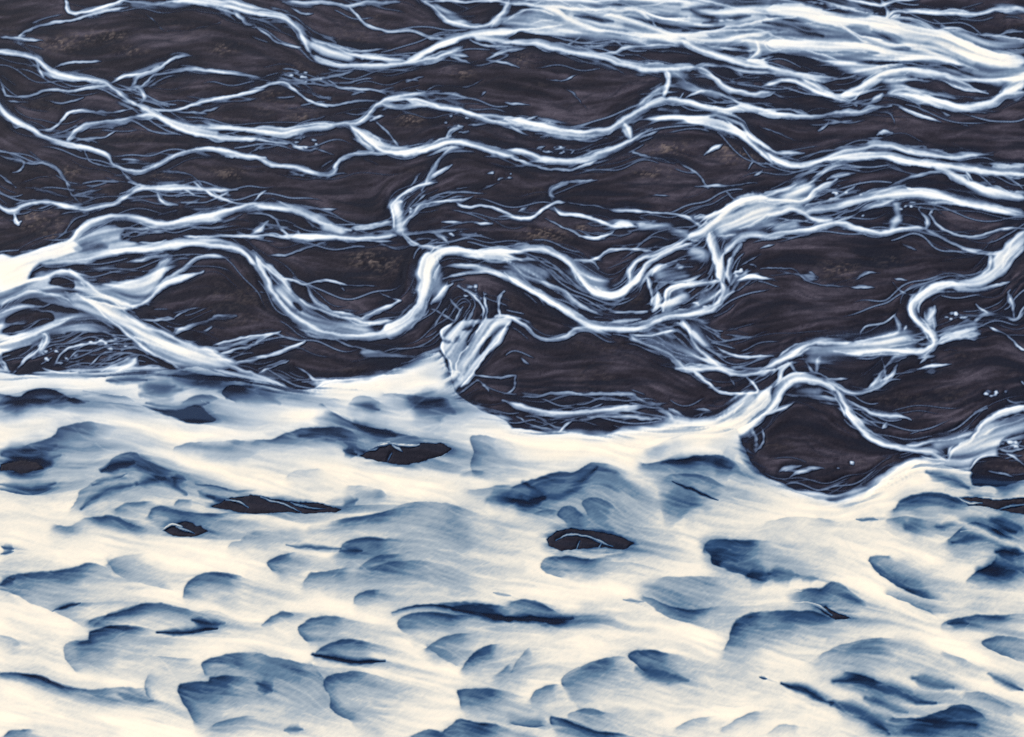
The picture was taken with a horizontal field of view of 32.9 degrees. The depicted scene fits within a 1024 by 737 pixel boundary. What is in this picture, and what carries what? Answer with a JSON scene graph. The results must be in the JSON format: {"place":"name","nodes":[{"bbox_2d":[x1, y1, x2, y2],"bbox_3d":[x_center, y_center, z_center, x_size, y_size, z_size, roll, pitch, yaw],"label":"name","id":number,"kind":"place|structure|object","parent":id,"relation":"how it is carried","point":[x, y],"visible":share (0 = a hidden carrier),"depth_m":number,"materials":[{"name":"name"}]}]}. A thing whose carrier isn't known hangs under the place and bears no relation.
{"place":"outdoors","nodes":[
{"label":"outdoors","id":0,"kind":"place"},
{"bbox_2d":[0,352,1023,736],"bbox_3d":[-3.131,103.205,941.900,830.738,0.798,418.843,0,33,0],"label":"river","id":1,"kind":"structure","parent":0,"point":[668,628],"depth_m":926.19,"materials":[{"name":"liquid"}]},
{"bbox_2d":[0,460,43,473],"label":"sand island","id":2,"kind":"structure","parent":1,"relation":"in","point":[22,466],"depth_m":1012.54,"materials":[{"name":"black sand"}]},
{"bbox_2d":[164,522,206,536],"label":"sand island","id":3,"kind":"structure","parent":1,"relation":"in","point":[192,527],"depth_m":962.94,"materials":[{"name":"black sand"}]},
{"bbox_2d":[212,495,340,513],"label":"sand island","id":4,"kind":"structure","parent":1,"relation":"in","point":[257,504],"depth_m":980.43,"materials":[{"name":"black sand"}]},
{"bbox_2d":[361,443,450,464],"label":"sand island","id":5,"kind":"structure","parent":1,"relation":"in","point":[417,454],"depth_m":1023.46,"materials":[{"name":"black sand"}]},
{"bbox_2d":[547,528,633,550],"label":"sand island","id":6,"kind":"structure","parent":1,"relation":"in","point":[571,543],"depth_m":954.67,"materials":[{"name":"black sand"}]},
{"bbox_2d":[822,606,848,618],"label":"sand island","id":7,"kind":"structure","parent":1,"relation":"in","point":[836,616],"depth_m":903.02,"materials":[{"name":"black sand"}]},
{"bbox_2d":[964,498,1023,513],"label":"sand island","id":8,"kind":"structure","parent":1,"relation":"in","point":[996,504],"depth_m":982.70,"materials":[{"name":"black sand"}]},
{"bbox_2d":[0,0,1023,722],"bbox_3d":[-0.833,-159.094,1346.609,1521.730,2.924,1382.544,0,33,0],"label":"sand plain","id":9,"kind":"structure","parent":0,"point":[806,430],"depth_m":1284.04,"materials":[{"name":"black sand"}]},
{"bbox_2d":[0,168,257,225],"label":"river channel","id":10,"kind":"object","parent":9,"relation":"in","point":[160,189],"visible":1,"depth_m":1301.24,"materials":[{"name":"liquid"}]},
{"bbox_2d":[0,271,281,386],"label":"river channel","id":11,"kind":"object","parent":9,"relation":"in","point":[109,304],"visible":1,"depth_m":1135.47,"materials":[{"name":"liquid"}]},
{"bbox_2d":[0,186,437,287],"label":"river channel","id":12,"kind":"object","parent":9,"relation":"in","point":[70,250],"visible":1,"depth_m":1253.49,"materials":[{"name":"liquid"}]},
{"bbox_2d":[0,0,528,92],"bbox_3d":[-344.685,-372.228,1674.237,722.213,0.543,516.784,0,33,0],"label":"river channel","id":13,"kind":"object","parent":9,"relation":"in","point":[495,36],"visible":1,"depth_m":1555.86,"materials":[{"name":"liquid"}]},
{"bbox_2d":[0,81,673,197],"bbox_3d":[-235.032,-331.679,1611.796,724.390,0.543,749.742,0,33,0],"label":"river channel","id":14,"kind":"object","parent":9,"relation":"in","point":[376,145],"visible":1,"depth_m":1363.61,"materials":[{"name":"liquid"}]},
{"bbox_2d":[0,48,807,164],"bbox_3d":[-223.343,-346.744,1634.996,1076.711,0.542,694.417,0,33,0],"label":"river channel","id":15,"kind":"object","parent":9,"relation":"in","point":[209,129],"visible":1,"depth_m":1430.23,"materials":[{"name":"liquid"}]},
{"bbox_2d":[84,165,786,389],"bbox_3d":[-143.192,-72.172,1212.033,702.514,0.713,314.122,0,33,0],"label":"river channel","id":16,"kind":"object","parent":9,"relation":"in","point":[753,213],"visible":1,"depth_m":1206.34,"materials":[{"name":"liquid"}]},
{"bbox_2d":[426,284,525,407],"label":"river channel","id":17,"kind":"object","parent":9,"relation":"in","point":[460,355],"visible":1,"depth_m":1131.97,"materials":[{"name":"liquid"}]},
{"bbox_2d":[384,168,693,253],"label":"river channel","id":18,"kind":"object","parent":9,"relation":"in","point":[399,221],"visible":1,"depth_m":1275.83,"materials":[{"name":"liquid"}]},
{"bbox_2d":[477,354,699,435],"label":"river channel","id":19,"kind":"object","parent":9,"relation":"in","point":[670,417],"visible":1,"depth_m":1059.51,"materials":[{"name":"liquid"}]},
{"bbox_2d":[492,228,786,368],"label":"river channel","id":20,"kind":"object","parent":9,"relation":"in","point":[654,334],"visible":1,"depth_m":1163.90,"materials":[{"name":"liquid"}]},
{"bbox_2d":[498,27,786,98],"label":"river channel","id":21,"kind":"object","parent":9,"relation":"in","point":[678,72],"visible":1,"depth_m":1512.38,"materials":[{"name":"liquid"}]},
{"bbox_2d":[387,0,1023,68],"bbox_3d":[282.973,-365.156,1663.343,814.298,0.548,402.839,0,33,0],"label":"river channel","id":22,"kind":"object","parent":9,"relation":"in","point":[736,24],"visible":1,"depth_m":1589.00,"materials":[{"name":"liquid"}]},
{"bbox_2d":[682,111,1023,191],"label":"river channel","id":23,"kind":"object","parent":9,"relation":"in","point":[723,124],"visible":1,"depth_m":1352.39,"materials":[{"name":"liquid"}]},
{"bbox_2d":[694,225,1023,486],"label":"river channel","id":24,"kind":"object","parent":9,"relation":"in","point":[746,412],"visible":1,"depth_m":1123.51,"materials":[{"name":"liquid"}]},
{"bbox_2d":[787,373,971,501],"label":"river channel","id":25,"kind":"object","parent":9,"relation":"in","point":[929,451],"visible":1,"depth_m":1029.92,"materials":[{"name":"liquid"}]},
{"bbox_2d":[739,57,1023,125],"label":"river channel","id":26,"kind":"object","parent":9,"relation":"in","point":[895,85],"visible":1,"depth_m":1459.99,"materials":[{"name":"liquid"}]},
{"bbox_2d":[742,33,1023,92],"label":"river channel","id":27,"kind":"object","parent":9,"relation":"in","point":[842,50],"visible":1,"depth_m":1522.84,"materials":[{"name":"liquid"}]},
{"bbox_2d":[766,177,1023,281],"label":"river channel","id":28,"kind":"object","parent":9,"relation":"in","point":[796,200],"visible":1,"depth_m":1284.76,"materials":[{"name":"liquid"}]},
{"bbox_2d":[931,339,1023,476],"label":"river channel","id":29,"kind":"object","parent":9,"relation":"in","point":[990,434],"visible":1,"depth_m":1038.30,"materials":[{"name":"liquid"}]}
]}

